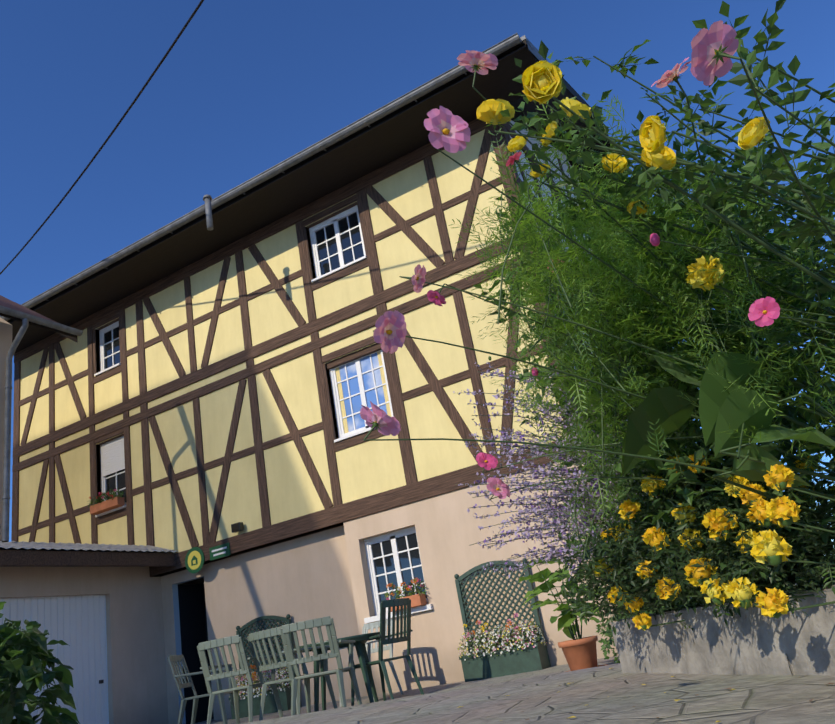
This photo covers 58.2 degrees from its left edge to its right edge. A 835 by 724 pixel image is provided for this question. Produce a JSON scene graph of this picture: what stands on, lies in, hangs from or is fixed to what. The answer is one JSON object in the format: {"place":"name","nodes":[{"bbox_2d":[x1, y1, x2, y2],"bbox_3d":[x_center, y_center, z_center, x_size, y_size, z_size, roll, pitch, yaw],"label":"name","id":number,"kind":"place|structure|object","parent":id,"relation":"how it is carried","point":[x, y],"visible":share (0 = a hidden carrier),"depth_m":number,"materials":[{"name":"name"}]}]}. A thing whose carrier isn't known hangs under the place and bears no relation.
{"place":"outdoors","nodes":[
{"label":"outdoors","id":0,"kind":"place"},
{"bbox_2d":[0,295,77,541],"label":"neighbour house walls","id":1,"kind":"structure","parent":0,"point":[5,335],"depth_m":11.65,"materials":[{"name":"beige paint"}]},
{"bbox_2d":[0,305,82,541],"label":"gutter downpipe","id":2,"kind":"object","parent":1,"relation":"attached to","point":[26,318],"visible":0.98,"depth_m":11.27,"materials":[{"name":"grey metal"}]},
{"bbox_2d":[11,119,582,597],"bbox_3d":[-3.220,0.511,12.849,11.500,5.420,0.200,-20,-23,24],"label":"timber framing","id":3,"kind":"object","parent":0,"point":[337,511],"visible":0.67,"depth_m":12.33,"materials":[{"name":"brown wood"}]},
{"bbox_2d":[0,0,834,541],"label":"sky","id":4,"kind":"structure","parent":0,"point":[247,86],"materials":[{"name":"blue"}]},
{"bbox_2d":[195,576,834,723],"bbox_3d":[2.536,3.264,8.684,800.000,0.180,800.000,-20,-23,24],"label":"paved ground","id":5,"kind":"structure","parent":0,"point":[537,697],"depth_m":2.90,"materials":[{"name":"grey stone"}]},
{"bbox_2d":[0,601,79,723],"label":"shrub","id":6,"kind":"object","parent":5,"relation":"on","point":[22,654],"visible":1,"depth_m":4.27,"materials":[{"name":"green plant"}]},
{"bbox_2d":[0,567,168,723],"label":"garage wing walls","id":7,"kind":"structure","parent":5,"relation":"on","point":[109,629],"depth_m":11.49,"materials":[{"name":"beige paint"}]},
{"bbox_2d":[0,541,178,566],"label":"corrugated roof","id":8,"kind":"structure","parent":7,"relation":"on","point":[28,554],"depth_m":11.03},
{"bbox_2d":[168,655,239,723],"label":"chair","id":9,"kind":"object","parent":5,"relation":"on","point":[173,660],"visible":0.94,"depth_m":8.31,"materials":[{"name":"plastic"}]},
{"bbox_2d":[197,635,282,723],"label":"chair","id":10,"kind":"object","parent":5,"relation":"on","point":[221,643],"visible":0.98,"depth_m":7.43,"materials":[{"name":"plastic"}]},
{"bbox_2d":[228,614,300,718],"bbox_3d":[-2.345,4.492,11.148,1.176,1.355,0.471,-20,-23,24],"label":"trellis planter","id":11,"kind":"object","parent":5,"relation":"on","point":[270,706],"depth_m":11.04,"materials":[{"name":"green wood"}]},
{"bbox_2d":[247,626,336,720],"bbox_3d":[-1.256,3.123,7.478,0.607,0.912,0.650,-22,-23,28],"label":"chair","id":12,"kind":"object","parent":5,"relation":"on","point":[268,634],"visible":0.6,"depth_m":7.37,"materials":[{"name":"plastic"}]},
{"bbox_2d":[280,616,361,715],"bbox_3d":[-0.915,2.916,7.103,0.595,0.894,0.637,-13,-21,6],"label":"chair","id":13,"kind":"object","parent":5,"relation":"on","point":[310,625],"visible":0.96,"depth_m":6.95,"materials":[{"name":"plastic"}]},
{"bbox_2d":[18,119,648,723],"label":"house walls","id":14,"kind":"structure","parent":5,"relation":"on","point":[344,573],"depth_m":11.72,"materials":[{"name":"yellow paint"}]},
{"bbox_2d":[0,0,203,274],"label":"overhead cable","id":15,"kind":"object","parent":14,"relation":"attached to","point":[132,103],"visible":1,"depth_m":10.80,"materials":[{"name":"black plastic"}]},
{"bbox_2d":[87,488,124,514],"bbox_3d":[-5.596,2.475,13.476,0.866,0.367,0.274,-20,-23,24],"label":"window box","id":16,"kind":"object","parent":14,"relation":"attached to","point":[107,505],"depth_m":13.40,"materials":[{"name":"orange ceramic"}]},
{"bbox_2d":[185,547,204,572],"bbox_3d":[-3.628,3.224,12.209,0.420,0.420,0.018,-20,-23,24],"label":"round sign","id":17,"kind":"object","parent":14,"relation":"attached to","point":[194,560],"visible":0.96,"depth_m":12.20,"materials":[{"name":"green"}]},
{"bbox_2d":[209,542,229,560],"bbox_3d":[-3.161,3.030,11.990,0.420,0.200,0.019,-20,-23,24],"label":"sign","id":18,"kind":"object","parent":14,"relation":"attached to","point":[219,551],"visible":1,"depth_m":11.98,"materials":[{"name":"green metal"}]},
{"bbox_2d":[231,522,243,532],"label":"wall lamp","id":19,"kind":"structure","parent":14,"relation":"attached to","point":[237,527],"depth_m":11.84,"materials":[{"name":"black plastic"}]},
{"bbox_2d":[7,35,640,353],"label":"house roof","id":20,"kind":"structure","parent":14,"relation":"on","point":[389,138],"depth_m":12.53,"materials":[{"name":"brown wood"}]},
{"bbox_2d":[203,194,212,230],"bbox_3d":[-3.300,-2.362,11.859,0.143,0.600,0.150,-20,-23,24],"label":"roof vent pipe","id":21,"kind":"object","parent":20,"relation":"attached to","point":[207,198],"visible":1,"depth_m":11.82,"materials":[{"name":"metal"}]},
{"bbox_2d":[0,33,521,320],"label":"rain gutter","id":22,"kind":"object","parent":20,"relation":"attached to","point":[508,43],"visible":0.85,"depth_m":11.81,"materials":[{"name":"grey metal"}]},
{"bbox_2d":[384,578,426,611],"bbox_3d":[-0.173,3.135,10.155,0.646,0.391,0.280,-20,-23,24],"label":"window box","id":23,"kind":"object","parent":14,"relation":"on","point":[405,586],"depth_m":10.09,"materials":[{"name":"orange ceramic"}]},
{"bbox_2d":[500,122,648,461],"bbox_3d":[3.709,-0.967,14.507,0.140,6.897,9.000,-20,-23,24],"label":"timber house side","id":24,"kind":"object","parent":14,"relation":"attached to","point":[507,127],"visible":0.06,"depth_m":11.68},
{"bbox_2d":[294,632,379,711],"bbox_3d":[-0.818,3.443,8.268,1.000,0.727,1.000,-10,-21,-3],"label":"garden table","id":25,"kind":"object","parent":5,"relation":"on","point":[360,647],"visible":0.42,"depth_m":8.09,"materials":[{"name":"plastic"}]},
{"bbox_2d":[339,618,402,706],"bbox_3d":[-0.604,3.674,9.210,0.595,0.894,0.637,-24,-24,32],"label":"white chair","id":26,"kind":"object","parent":5,"relation":"on","point":[371,626],"visible":0.44,"depth_m":9.32,"materials":[{"name":"grey plastic"}]},
{"bbox_2d":[347,598,423,705],"bbox_3d":[-0.380,3.211,8.306,0.656,1.031,0.613,-24,-24,32],"label":"chair","id":27,"kind":"object","parent":5,"relation":"on","point":[404,633],"visible":0.79,"depth_m":8.22,"materials":[{"name":"plastic"}]},
{"bbox_2d":[454,558,550,681],"bbox_3d":[0.959,3.174,9.339,1.156,1.355,0.459,-20,-23,24],"label":"trellis planter","id":28,"kind":"object","parent":5,"relation":"on","point":[530,658],"depth_m":9.28,"materials":[{"name":"green wood"}]},
{"bbox_2d":[558,635,607,671],"bbox_3d":[1.534,2.754,7.029,0.450,0.300,0.450,-20,-23,24],"label":"terracotta pot","id":29,"kind":"object","parent":5,"relation":"on","point":[579,654],"visible":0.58,"depth_m":6.92,"materials":[{"name":"orange ceramic"}]},
{"bbox_2d":[518,541,606,639],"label":"terracotta pot plant leaves","id":30,"kind":"object","parent":29,"relation":"in","point":[566,620],"visible":0.52,"depth_m":7.18,"materials":[{"name":"green plant"}]},
{"bbox_2d":[359,668,834,722],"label":"fallen leaves","id":31,"kind":"object","parent":5,"relation":"on","point":[634,706],"visible":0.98,"depth_m":2.38,"materials":[{"name":"yellow plant"}]},
{"bbox_2d":[594,599,702,662],"bbox_3d":[2.165,2.421,6.963,1.375,1.045,3.518,-18,-22,19],"label":"trailing plant","id":32,"kind":"object","parent":5,"relation":"on","point":[608,633],"visible":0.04,"depth_m":5.84,"materials":[{"name":"green plant"}]},
{"bbox_2d":[610,585,834,675],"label":"stone planter wall","id":33,"kind":"structure","parent":5,"relation":"on","point":[752,640],"depth_m":2.77,"materials":[{"name":"stone"}]},
{"label":"raised bed soil","id":34,"kind":"object","parent":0,"visible":0},
{"bbox_2d":[360,20,834,584],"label":"cosmos flowers","id":35,"kind":"object","parent":34,"relation":"on","point":[714,46],"visible":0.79,"depth_m":2.47,"materials":[{"name":"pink plant"}]},
{"bbox_2d":[453,362,832,588],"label":"purple sage flowers","id":36,"kind":"object","parent":34,"relation":"on","point":[547,506],"visible":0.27,"depth_m":4.04,"materials":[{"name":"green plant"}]},
{"bbox_2d":[473,96,834,634],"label":"shrub bed","id":37,"kind":"object","parent":34,"relation":"on","point":[624,561],"visible":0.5,"depth_m":2.83,"materials":[{"name":"green plant"}]},
{"bbox_2d":[476,0,834,375],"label":"rose bush flowers","id":38,"kind":"object","parent":34,"relation":"on","point":[542,82],"visible":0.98,"depth_m":1.98,"materials":[{"name":"yellow plant"}]},
{"bbox_2d":[592,450,834,630],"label":"marigolds","id":39,"kind":"object","parent":34,"relation":"on","point":[769,546],"visible":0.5,"depth_m":2.41,"materials":[{"name":"yellow plant"}]},
{"bbox_2d":[608,247,834,519],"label":"big plant leaves","id":40,"kind":"object","parent":34,"relation":"on","point":[721,408],"visible":0.81,"depth_m":2.27,"materials":[{"name":"green plant"}]}
]}

